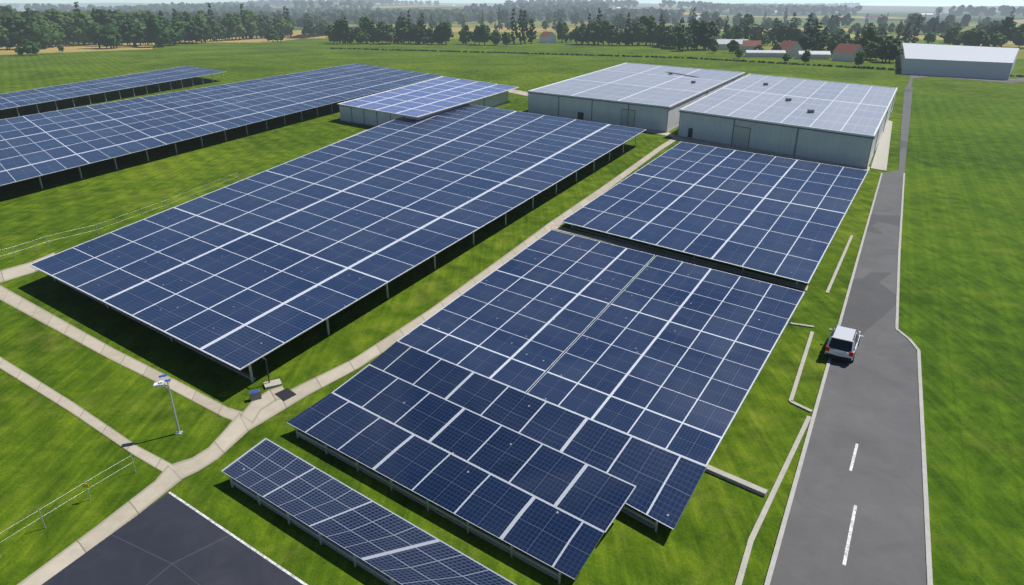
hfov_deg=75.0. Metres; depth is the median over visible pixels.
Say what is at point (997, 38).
tree
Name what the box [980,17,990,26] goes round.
tree
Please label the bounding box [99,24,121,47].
tree
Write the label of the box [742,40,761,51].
farm house
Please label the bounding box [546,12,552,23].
tree
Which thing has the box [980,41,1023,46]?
wheat
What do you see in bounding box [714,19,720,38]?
tree
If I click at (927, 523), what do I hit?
road kerb
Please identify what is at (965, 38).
tree
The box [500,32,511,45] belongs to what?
tree
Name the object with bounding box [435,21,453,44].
tree
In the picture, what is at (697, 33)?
tree
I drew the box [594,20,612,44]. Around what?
tree
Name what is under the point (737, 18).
tree
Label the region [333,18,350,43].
tree
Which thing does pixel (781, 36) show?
tree
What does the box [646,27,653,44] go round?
tree
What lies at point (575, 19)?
tree
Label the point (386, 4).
forest
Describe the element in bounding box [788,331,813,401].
concrete curb
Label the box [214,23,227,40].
tree
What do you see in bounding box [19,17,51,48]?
tree
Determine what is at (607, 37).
tree
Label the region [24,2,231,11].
forest
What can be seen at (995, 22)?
tree
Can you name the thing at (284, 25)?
tree
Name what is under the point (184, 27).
tree
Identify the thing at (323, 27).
tree
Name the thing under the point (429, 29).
tree
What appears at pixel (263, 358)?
downpipe
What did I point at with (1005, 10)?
forest
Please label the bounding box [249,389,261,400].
inverter cabinet
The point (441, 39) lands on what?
tree
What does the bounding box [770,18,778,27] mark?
tree
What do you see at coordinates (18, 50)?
tree
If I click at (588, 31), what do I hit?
tree
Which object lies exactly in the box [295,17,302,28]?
tree
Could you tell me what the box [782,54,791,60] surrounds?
tree
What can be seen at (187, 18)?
tree
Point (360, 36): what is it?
tree
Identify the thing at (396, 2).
forest
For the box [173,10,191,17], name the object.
tree
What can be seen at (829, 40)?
tree
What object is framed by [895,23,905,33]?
tree
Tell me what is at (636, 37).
tree
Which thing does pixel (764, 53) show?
farm shed
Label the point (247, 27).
tree
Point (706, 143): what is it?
path
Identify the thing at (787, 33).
tree
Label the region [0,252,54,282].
path
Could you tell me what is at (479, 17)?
tree
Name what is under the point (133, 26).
tree
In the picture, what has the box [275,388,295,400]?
drain grate
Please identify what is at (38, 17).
tree
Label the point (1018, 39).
tree
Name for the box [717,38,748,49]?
farm barn
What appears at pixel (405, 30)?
tree
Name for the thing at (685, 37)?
tree
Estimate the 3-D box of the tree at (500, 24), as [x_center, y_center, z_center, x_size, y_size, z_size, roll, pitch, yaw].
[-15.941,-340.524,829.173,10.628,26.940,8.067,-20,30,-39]
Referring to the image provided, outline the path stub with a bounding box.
[241,386,283,422]
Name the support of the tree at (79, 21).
on the field at (76, 48)
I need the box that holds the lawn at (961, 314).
[898,94,1023,584]
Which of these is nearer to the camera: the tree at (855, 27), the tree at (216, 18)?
the tree at (855, 27)
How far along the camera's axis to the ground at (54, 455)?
52.05 m
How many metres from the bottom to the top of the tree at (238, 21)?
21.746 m
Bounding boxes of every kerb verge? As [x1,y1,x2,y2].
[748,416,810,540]
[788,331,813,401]
[789,401,812,412]
[790,322,813,327]
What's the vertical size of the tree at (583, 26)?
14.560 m
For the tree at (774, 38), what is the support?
on the ground at (54, 455)
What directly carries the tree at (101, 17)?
on the field at (76, 48)
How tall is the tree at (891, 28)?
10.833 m
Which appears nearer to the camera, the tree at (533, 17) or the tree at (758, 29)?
the tree at (758, 29)
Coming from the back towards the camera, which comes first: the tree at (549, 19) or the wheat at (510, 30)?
the tree at (549, 19)
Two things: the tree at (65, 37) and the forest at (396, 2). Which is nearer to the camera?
the tree at (65, 37)
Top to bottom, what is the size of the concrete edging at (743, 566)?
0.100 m
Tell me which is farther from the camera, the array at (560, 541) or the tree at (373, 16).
the tree at (373, 16)
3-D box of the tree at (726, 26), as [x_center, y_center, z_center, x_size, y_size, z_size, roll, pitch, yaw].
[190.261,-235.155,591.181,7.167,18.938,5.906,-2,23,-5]
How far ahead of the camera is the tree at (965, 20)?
890.17 m
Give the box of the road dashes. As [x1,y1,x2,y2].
[842,444,857,565]
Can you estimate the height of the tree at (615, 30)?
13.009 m
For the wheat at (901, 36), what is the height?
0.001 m
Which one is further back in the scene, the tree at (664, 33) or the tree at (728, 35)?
the tree at (728, 35)
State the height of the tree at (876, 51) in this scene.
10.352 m
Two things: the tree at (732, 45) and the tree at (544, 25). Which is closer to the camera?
the tree at (732, 45)
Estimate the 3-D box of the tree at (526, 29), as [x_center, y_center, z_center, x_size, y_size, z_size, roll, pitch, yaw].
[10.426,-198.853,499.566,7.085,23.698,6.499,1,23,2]
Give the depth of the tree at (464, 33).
487.96 m
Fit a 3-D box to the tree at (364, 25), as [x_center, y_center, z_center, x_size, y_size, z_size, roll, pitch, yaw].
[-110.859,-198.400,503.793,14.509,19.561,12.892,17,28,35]
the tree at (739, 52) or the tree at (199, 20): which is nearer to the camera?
the tree at (739, 52)
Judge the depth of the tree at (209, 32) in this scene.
513.44 m
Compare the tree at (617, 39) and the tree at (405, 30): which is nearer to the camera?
the tree at (617, 39)
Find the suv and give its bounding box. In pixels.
[824,324,862,361]
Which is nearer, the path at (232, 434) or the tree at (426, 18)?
the path at (232, 434)
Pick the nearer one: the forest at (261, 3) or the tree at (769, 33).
the tree at (769, 33)
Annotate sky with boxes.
[0,0,1023,5]
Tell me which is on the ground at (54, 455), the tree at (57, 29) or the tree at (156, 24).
the tree at (156, 24)
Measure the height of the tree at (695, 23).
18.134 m
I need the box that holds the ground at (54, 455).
[0,25,1023,584]
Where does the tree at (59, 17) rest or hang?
on the field at (76, 48)
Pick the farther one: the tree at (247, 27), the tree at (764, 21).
the tree at (764, 21)
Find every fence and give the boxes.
[0,454,135,556]
[6,172,238,257]
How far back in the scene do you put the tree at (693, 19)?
596.52 m
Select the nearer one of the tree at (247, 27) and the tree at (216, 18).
the tree at (247, 27)
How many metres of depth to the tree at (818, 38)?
378.77 m
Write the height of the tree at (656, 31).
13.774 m
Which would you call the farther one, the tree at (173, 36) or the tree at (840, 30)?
the tree at (840, 30)
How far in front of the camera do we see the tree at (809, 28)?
395.52 m
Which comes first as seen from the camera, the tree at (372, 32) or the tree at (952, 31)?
the tree at (952, 31)
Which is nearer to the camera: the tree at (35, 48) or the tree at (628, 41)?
the tree at (35, 48)
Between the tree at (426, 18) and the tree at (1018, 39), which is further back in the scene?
the tree at (426, 18)
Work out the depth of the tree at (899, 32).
497.11 m
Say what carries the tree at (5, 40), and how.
on the field at (76, 48)
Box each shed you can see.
[338,76,518,125]
[745,49,785,56]
[797,49,830,58]
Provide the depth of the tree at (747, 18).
568.88 m
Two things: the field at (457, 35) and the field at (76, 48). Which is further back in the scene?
the field at (457, 35)
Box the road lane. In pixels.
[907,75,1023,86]
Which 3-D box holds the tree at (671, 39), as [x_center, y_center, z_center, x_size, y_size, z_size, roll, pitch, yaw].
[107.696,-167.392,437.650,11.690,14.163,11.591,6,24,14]
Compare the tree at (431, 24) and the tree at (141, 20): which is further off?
the tree at (431, 24)
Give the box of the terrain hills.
[0,2,1023,26]
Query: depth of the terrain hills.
2050.05 m
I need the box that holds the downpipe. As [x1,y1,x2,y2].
[261,357,269,382]
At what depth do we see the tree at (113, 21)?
482.70 m
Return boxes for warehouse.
[527,63,744,132]
[677,74,897,168]
[900,43,1018,79]
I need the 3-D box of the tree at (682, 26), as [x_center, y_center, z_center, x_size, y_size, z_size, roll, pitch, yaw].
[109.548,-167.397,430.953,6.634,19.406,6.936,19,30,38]
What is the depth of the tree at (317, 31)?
651.79 m
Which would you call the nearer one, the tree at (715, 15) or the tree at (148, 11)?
the tree at (148, 11)
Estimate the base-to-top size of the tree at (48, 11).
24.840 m
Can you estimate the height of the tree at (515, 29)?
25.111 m
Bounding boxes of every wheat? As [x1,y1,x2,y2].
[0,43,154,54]
[176,26,357,42]
[290,34,324,37]
[426,28,574,31]
[720,28,851,31]
[762,32,943,39]
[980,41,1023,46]
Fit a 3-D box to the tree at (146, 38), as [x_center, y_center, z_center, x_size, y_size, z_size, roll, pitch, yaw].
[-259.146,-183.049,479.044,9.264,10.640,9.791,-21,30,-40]
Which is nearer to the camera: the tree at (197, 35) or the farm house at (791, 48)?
the farm house at (791, 48)
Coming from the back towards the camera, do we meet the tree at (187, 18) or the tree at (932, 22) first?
the tree at (932, 22)
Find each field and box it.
[325,24,681,38]
[684,24,1023,49]
[699,44,1023,58]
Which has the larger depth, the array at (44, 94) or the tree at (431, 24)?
the tree at (431, 24)
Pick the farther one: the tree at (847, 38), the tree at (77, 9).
the tree at (77, 9)
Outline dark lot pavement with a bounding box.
[42,493,302,584]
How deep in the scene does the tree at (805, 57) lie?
317.86 m
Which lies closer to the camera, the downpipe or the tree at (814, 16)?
the downpipe
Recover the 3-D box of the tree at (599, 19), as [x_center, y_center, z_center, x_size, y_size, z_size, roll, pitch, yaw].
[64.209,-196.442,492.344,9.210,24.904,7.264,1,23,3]
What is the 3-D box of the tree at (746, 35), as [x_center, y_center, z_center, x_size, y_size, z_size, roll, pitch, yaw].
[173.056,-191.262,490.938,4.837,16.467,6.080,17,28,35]
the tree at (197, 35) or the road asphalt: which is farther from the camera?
the tree at (197, 35)
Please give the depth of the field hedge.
360.26 m
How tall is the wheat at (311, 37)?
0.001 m
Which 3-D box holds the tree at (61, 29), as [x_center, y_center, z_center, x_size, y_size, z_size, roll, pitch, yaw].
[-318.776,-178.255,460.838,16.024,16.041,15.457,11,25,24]
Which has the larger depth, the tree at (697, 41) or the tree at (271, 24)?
the tree at (271, 24)
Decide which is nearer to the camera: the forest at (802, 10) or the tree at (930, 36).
the tree at (930, 36)
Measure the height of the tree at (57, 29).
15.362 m
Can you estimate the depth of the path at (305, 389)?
54.25 m
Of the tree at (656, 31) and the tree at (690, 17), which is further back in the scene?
the tree at (690, 17)
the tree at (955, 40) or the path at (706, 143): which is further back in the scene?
the tree at (955, 40)
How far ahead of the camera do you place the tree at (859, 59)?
297.95 m
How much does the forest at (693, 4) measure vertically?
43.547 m
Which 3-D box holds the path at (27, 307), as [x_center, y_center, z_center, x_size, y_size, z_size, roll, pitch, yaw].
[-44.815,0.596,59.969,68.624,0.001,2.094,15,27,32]
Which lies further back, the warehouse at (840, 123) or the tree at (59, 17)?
the tree at (59, 17)
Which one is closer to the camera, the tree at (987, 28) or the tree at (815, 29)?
the tree at (815, 29)
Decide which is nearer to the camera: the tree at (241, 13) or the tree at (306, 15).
the tree at (241, 13)
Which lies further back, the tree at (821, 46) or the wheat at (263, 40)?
the wheat at (263, 40)
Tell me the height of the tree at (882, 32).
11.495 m
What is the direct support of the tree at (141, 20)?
on the field at (76, 48)
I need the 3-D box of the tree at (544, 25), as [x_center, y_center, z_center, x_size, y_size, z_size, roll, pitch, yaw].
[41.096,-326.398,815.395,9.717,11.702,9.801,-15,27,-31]
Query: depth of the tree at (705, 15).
1010.98 m
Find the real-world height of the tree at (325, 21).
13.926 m
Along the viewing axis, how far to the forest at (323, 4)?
1905.39 m
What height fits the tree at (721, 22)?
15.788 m
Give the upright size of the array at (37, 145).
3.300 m
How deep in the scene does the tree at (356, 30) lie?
496.94 m
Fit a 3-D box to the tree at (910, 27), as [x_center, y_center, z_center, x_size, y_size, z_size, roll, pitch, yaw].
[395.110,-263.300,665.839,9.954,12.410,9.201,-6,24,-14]
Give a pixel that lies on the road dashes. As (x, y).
(852, 519)
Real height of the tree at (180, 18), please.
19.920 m
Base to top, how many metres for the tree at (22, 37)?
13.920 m
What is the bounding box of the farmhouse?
[539,31,555,42]
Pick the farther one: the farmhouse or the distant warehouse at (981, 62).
the farmhouse
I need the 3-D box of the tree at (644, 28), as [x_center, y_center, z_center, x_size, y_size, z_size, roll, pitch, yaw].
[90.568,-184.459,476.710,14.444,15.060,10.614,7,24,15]
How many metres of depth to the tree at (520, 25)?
489.28 m
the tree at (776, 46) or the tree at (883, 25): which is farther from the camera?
the tree at (883, 25)
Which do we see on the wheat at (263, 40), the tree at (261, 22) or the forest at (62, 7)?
the tree at (261, 22)
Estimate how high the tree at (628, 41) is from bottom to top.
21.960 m
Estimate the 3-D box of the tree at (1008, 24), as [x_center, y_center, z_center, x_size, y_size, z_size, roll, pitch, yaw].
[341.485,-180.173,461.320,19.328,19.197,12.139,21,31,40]
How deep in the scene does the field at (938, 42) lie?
661.85 m
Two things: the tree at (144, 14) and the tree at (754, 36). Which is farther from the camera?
the tree at (144, 14)
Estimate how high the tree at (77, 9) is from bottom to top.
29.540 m
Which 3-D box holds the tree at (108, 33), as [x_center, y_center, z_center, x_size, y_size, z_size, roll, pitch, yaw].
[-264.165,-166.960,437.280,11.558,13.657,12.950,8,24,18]
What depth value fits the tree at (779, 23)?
571.99 m
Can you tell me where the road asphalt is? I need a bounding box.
[770,87,926,584]
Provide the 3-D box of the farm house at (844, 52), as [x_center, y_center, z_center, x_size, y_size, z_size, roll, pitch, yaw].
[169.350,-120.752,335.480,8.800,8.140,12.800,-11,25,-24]
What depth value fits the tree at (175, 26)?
477.90 m
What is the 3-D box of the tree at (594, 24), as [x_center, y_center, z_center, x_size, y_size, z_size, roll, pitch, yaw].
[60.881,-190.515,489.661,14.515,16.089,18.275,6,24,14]
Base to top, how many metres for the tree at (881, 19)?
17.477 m
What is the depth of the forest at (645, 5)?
4748.51 m
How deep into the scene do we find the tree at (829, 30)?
542.86 m
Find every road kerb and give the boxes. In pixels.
[764,173,882,584]
[895,173,932,584]
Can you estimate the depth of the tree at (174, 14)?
502.27 m
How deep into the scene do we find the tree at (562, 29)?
514.54 m
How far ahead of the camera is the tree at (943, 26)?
659.11 m
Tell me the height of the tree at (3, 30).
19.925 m
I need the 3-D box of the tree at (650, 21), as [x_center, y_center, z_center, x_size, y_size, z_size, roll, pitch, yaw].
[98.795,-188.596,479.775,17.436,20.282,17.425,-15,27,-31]
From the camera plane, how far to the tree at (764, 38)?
474.46 m
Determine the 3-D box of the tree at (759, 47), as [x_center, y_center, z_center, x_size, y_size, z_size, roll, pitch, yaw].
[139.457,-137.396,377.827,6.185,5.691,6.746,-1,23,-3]
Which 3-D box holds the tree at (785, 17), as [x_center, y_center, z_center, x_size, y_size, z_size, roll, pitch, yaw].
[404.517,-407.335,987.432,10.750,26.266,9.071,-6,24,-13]
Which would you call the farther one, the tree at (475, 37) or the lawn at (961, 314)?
the tree at (475, 37)
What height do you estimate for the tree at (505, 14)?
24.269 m
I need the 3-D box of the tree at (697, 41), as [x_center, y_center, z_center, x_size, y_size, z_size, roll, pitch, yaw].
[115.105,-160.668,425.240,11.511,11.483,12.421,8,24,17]
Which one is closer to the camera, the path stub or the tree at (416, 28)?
the path stub
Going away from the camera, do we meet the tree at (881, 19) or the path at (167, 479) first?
the path at (167, 479)
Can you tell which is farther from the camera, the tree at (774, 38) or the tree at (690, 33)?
the tree at (774, 38)
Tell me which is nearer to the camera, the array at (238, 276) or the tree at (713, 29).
the array at (238, 276)
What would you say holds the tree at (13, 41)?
on the field at (76, 48)
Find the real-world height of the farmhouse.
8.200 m
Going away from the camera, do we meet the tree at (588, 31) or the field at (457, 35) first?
the tree at (588, 31)
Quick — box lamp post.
[153,379,182,434]
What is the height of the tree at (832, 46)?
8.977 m
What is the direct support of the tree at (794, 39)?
on the ground at (54, 455)
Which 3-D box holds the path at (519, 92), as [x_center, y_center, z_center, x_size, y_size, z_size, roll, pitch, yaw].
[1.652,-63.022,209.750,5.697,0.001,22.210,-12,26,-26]
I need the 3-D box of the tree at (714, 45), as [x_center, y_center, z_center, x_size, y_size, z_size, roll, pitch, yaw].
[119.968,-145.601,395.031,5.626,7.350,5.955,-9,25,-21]
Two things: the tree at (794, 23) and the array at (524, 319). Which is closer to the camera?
the array at (524, 319)
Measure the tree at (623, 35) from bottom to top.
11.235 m
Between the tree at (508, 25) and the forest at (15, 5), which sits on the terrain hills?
the forest at (15, 5)
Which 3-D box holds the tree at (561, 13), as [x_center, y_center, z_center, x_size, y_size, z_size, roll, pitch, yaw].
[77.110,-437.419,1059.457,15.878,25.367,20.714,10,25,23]
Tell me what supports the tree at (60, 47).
on the field at (76, 48)
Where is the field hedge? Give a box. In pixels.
[330,47,1023,76]
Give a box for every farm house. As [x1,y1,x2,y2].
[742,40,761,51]
[780,40,802,55]
[832,43,865,61]
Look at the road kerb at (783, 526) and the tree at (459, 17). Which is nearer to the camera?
the road kerb at (783, 526)
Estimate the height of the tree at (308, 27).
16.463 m
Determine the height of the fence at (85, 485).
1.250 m
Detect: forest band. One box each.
[18,9,285,20]
[321,6,685,23]
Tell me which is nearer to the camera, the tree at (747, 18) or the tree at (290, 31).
the tree at (747, 18)
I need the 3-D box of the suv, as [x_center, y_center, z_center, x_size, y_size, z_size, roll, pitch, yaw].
[25.182,3.583,50.621,2.376,1.814,4.908,14,27,29]
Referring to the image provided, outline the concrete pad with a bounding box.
[263,378,281,388]
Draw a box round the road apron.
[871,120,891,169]
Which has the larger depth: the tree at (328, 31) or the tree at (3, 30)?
the tree at (328, 31)
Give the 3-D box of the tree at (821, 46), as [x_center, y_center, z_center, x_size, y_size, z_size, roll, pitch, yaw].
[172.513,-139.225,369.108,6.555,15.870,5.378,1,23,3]
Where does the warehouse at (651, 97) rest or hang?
on the ground at (54, 455)
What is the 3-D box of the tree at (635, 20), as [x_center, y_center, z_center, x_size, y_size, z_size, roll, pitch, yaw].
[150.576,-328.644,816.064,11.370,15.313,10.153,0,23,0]
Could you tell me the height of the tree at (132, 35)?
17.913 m
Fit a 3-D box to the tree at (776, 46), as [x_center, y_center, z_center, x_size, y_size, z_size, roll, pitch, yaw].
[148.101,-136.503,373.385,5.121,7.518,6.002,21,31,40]
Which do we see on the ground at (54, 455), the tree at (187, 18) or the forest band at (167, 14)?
the forest band at (167, 14)
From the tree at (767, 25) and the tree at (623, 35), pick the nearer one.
the tree at (623, 35)
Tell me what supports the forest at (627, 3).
on the terrain hills
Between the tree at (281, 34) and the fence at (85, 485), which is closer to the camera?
the fence at (85, 485)
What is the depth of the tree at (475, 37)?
482.22 m
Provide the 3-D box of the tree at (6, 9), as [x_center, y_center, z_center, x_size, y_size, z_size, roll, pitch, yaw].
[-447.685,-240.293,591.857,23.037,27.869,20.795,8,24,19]
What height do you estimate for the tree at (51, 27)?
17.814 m
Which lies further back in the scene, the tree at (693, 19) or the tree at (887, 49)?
the tree at (693, 19)
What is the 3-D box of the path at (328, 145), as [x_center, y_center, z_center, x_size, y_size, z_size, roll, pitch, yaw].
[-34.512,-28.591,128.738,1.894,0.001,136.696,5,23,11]
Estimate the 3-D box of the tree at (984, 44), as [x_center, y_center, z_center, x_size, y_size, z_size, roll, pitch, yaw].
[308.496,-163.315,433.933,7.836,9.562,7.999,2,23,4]
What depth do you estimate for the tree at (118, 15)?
520.91 m
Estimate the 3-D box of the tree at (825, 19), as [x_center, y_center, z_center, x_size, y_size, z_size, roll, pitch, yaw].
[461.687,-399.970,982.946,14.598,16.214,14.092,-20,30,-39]
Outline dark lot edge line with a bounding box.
[169,492,307,584]
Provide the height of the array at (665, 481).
1.900 m
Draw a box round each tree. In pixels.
[0,5,19,16]
[0,14,29,45]
[0,23,8,47]
[0,28,13,49]
[4,31,17,49]
[14,19,25,45]
[14,46,24,55]
[18,28,38,41]
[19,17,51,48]
[20,11,38,21]
[21,39,32,55]
[25,8,47,48]
[30,41,39,55]
[36,15,53,46]
[39,19,60,47]
[43,8,55,15]
[45,10,68,44]
[45,30,53,48]
[51,23,60,46]
[54,23,64,46]
[56,28,68,44]
[57,44,63,51]
[65,10,93,45]
[65,22,79,44]
[74,2,80,11]
[84,22,103,47]
[91,8,111,25]
[97,27,120,48]
[97,37,110,48]
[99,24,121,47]
[108,9,125,21]
[111,19,122,44]
[116,20,127,44]
[118,18,143,46]
[123,19,144,46]
[127,11,141,19]
[138,12,148,18]
[139,18,148,44]
[140,9,152,14]
[143,13,171,46]
[144,34,152,44]
[151,29,168,46]
[164,18,184,44]
[168,30,178,45]
[171,15,183,21]
[172,8,180,42]
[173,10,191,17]
[177,21,191,43]
[183,13,192,41]
[185,20,204,43]
[190,14,209,42]
[195,10,208,23]
[203,21,211,42]
[207,3,218,40]
[213,15,222,21]
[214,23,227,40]
[220,16,237,40]
[226,12,244,39]
[239,17,251,38]
[240,3,253,38]
[241,10,258,38]
[256,17,267,38]
[263,32,272,40]
[265,20,275,30]
[266,28,278,40]
[274,18,293,34]
[276,29,284,40]
[282,6,292,35]
[286,8,293,36]
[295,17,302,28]
[301,13,313,24]
[303,18,315,35]
[315,24,320,34]
[320,18,330,25]
[321,24,327,35]
[323,24,333,42]
[332,28,341,43]
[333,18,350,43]
[342,16,352,43]
[352,27,361,43]
[356,31,364,43]
[359,16,373,43]
[362,32,372,43]
[369,13,379,24]
[369,20,375,43]
[374,21,385,43]
[382,25,395,43]
[393,21,402,43]
[395,16,409,42]
[399,24,413,43]
[407,10,413,43]
[409,22,424,41]
[415,11,429,23]
[416,13,428,44]
[425,26,434,43]
[425,31,434,43]
[428,15,434,27]
[431,28,439,44]
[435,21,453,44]
[438,24,446,44]
[455,13,466,25]
[458,25,472,44]
[473,25,480,41]
[476,13,482,24]
[476,24,491,44]
[491,31,500,44]
[495,7,502,29]
[500,9,509,22]
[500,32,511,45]
[505,21,513,29]
[510,8,518,43]
[517,9,530,24]
[518,9,525,44]
[521,10,529,43]
[528,14,535,23]
[528,18,536,43]
[541,20,548,30]
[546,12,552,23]
[552,12,556,29]
[556,9,565,21]
[556,22,568,42]
[570,13,579,24]
[570,26,579,43]
[573,23,586,43]
[576,29,586,44]
[585,13,591,44]
[585,21,602,44]
[592,8,602,43]
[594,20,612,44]
[600,13,607,20]
[602,25,616,44]
[605,28,618,44]
[611,13,627,30]
[612,34,622,45]
[614,16,630,30]
[619,30,630,45]
[623,13,632,45]
[629,21,644,45]
[630,17,638,26]
[630,22,634,45]
[633,23,648,45]
[638,15,656,44]
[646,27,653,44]
[652,25,662,42]
[656,20,667,46]
[658,25,673,46]
[659,11,670,23]
[667,26,681,48]
[675,29,692,50]
[676,17,685,36]
[686,19,693,50]
[687,8,692,22]
[687,25,702,49]
[689,20,705,49]
[689,31,701,49]
[691,7,696,23]
[698,11,711,20]
[700,20,719,49]
[703,25,713,49]
[710,40,719,51]
[711,11,719,20]
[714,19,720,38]
[715,17,724,29]
[721,16,728,37]
[723,31,733,38]
[727,40,739,52]
[728,25,743,38]
[732,13,742,24]
[734,48,743,57]
[738,14,754,35]
[739,21,751,38]
[743,21,749,39]
[749,32,758,39]
[750,23,763,36]
[752,45,763,49]
[758,33,769,43]
[761,12,766,24]
[763,21,771,30]
[763,29,774,44]
[770,18,776,45]
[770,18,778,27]
[771,42,780,49]
[772,20,783,35]
[776,25,789,42]
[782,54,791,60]
[783,8,787,24]
[785,23,792,40]
[787,28,800,40]
[790,12,798,28]
[791,30,805,41]
[799,33,815,50]
[800,51,810,62]
[803,13,813,38]
[805,12,816,23]
[810,19,821,50]
[810,21,822,50]
[817,25,827,50]
[820,15,828,26]
[822,31,831,48]
[824,27,834,35]
[825,36,832,45]
[827,15,839,29]
[827,40,837,56]
[828,19,836,29]
[830,31,843,44]
[834,28,845,35]
[837,34,854,44]
[840,13,854,26]
[851,23,861,32]
[853,26,885,58]
[854,51,865,66]
[861,23,876,34]
[863,42,878,59]
[874,40,887,61]
[877,14,887,22]
[877,22,888,30]
[877,28,887,37]
[877,35,893,61]
[878,37,903,62]
[887,23,894,33]
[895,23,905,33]
[896,20,901,40]
[900,21,911,42]
[904,22,913,32]
[908,16,920,42]
[909,13,926,28]
[920,23,927,34]
[923,31,936,43]
[927,17,939,31]
[938,20,951,32]
[939,26,963,44]
[945,14,955,25]
[949,22,963,30]
[950,34,962,44]
[960,14,970,28]
[960,30,978,45]
[968,27,987,45]
[976,23,984,27]
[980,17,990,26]
[981,25,990,33]
[981,36,990,46]
[985,31,1007,46]
[989,20,1000,26]
[992,17,1017,46]
[1011,24,1023,47]
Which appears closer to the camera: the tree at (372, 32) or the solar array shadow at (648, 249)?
the solar array shadow at (648, 249)
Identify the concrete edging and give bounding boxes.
[705,465,767,496]
[735,539,753,584]
[826,235,852,293]
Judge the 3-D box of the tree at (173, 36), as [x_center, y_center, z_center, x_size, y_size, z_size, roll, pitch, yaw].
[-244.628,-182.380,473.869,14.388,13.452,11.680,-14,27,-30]
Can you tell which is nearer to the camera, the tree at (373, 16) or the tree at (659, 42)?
the tree at (659, 42)
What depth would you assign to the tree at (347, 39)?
495.22 m
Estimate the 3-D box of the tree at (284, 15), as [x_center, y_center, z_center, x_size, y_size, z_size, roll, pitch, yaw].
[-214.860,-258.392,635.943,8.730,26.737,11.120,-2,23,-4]
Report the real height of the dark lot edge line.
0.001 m
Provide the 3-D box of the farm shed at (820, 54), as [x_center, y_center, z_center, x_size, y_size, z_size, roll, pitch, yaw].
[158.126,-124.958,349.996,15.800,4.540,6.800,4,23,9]
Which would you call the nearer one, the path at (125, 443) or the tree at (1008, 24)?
the path at (125, 443)
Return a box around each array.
[0,63,442,188]
[0,66,225,116]
[29,104,646,382]
[221,438,515,584]
[287,392,604,583]
[333,364,636,532]
[370,341,706,531]
[398,230,654,392]
[528,255,804,465]
[561,142,867,284]
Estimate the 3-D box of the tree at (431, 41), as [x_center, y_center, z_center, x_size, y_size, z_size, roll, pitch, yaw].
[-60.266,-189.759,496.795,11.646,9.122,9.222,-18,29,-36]
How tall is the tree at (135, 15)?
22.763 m
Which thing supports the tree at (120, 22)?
on the field at (76, 48)
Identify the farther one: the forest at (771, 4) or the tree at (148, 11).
the forest at (771, 4)
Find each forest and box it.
[0,3,19,8]
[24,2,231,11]
[44,8,228,13]
[117,3,273,12]
[201,0,393,6]
[255,0,418,4]
[274,0,438,5]
[284,6,466,21]
[293,0,373,9]
[464,1,609,10]
[505,0,638,6]
[613,4,690,7]
[659,0,824,11]
[673,3,859,7]
[695,2,862,14]
[730,3,826,7]
[935,5,1023,15]
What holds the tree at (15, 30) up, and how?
on the field at (76, 48)
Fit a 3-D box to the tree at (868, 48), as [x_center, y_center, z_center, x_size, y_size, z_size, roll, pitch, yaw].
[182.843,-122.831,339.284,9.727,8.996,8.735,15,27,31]
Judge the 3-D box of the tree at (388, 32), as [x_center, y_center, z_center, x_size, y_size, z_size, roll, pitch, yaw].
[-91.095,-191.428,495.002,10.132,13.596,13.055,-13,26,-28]
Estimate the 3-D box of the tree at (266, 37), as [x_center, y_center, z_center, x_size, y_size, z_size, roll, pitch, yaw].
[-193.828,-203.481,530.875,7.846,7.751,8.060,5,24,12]
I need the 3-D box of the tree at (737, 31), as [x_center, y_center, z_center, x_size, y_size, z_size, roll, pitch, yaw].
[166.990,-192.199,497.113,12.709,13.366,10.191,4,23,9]
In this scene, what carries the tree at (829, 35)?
on the ground at (54, 455)
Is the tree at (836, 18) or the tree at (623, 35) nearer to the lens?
the tree at (623, 35)
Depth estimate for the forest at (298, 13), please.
1408.14 m
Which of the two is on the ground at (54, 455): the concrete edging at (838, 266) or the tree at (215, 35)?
the concrete edging at (838, 266)
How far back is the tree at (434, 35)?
485.95 m
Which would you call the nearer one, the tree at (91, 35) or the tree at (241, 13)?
the tree at (91, 35)
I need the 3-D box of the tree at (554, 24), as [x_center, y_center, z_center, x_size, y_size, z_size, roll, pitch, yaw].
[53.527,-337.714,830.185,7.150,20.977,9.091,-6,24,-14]
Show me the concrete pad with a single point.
(273, 383)
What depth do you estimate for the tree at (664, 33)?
449.63 m
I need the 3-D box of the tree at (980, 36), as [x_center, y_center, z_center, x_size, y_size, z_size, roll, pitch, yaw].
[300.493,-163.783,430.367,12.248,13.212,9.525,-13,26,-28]
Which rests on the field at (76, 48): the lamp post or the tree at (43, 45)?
the tree at (43, 45)
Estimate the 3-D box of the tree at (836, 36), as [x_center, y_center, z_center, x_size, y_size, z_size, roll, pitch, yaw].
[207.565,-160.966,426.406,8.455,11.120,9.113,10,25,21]
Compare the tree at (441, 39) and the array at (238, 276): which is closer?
the array at (238, 276)
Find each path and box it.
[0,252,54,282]
[0,285,241,419]
[0,357,174,471]
[17,465,181,584]
[31,126,375,267]
[172,412,247,478]
[240,135,680,430]
[508,89,527,95]
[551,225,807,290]
[644,130,869,170]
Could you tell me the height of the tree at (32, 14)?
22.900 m
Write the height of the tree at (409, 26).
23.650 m
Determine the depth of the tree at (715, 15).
1012.80 m
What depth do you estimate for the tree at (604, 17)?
1025.19 m
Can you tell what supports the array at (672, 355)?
on the ground at (54, 455)
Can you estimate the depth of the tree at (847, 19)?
952.56 m
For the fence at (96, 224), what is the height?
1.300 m

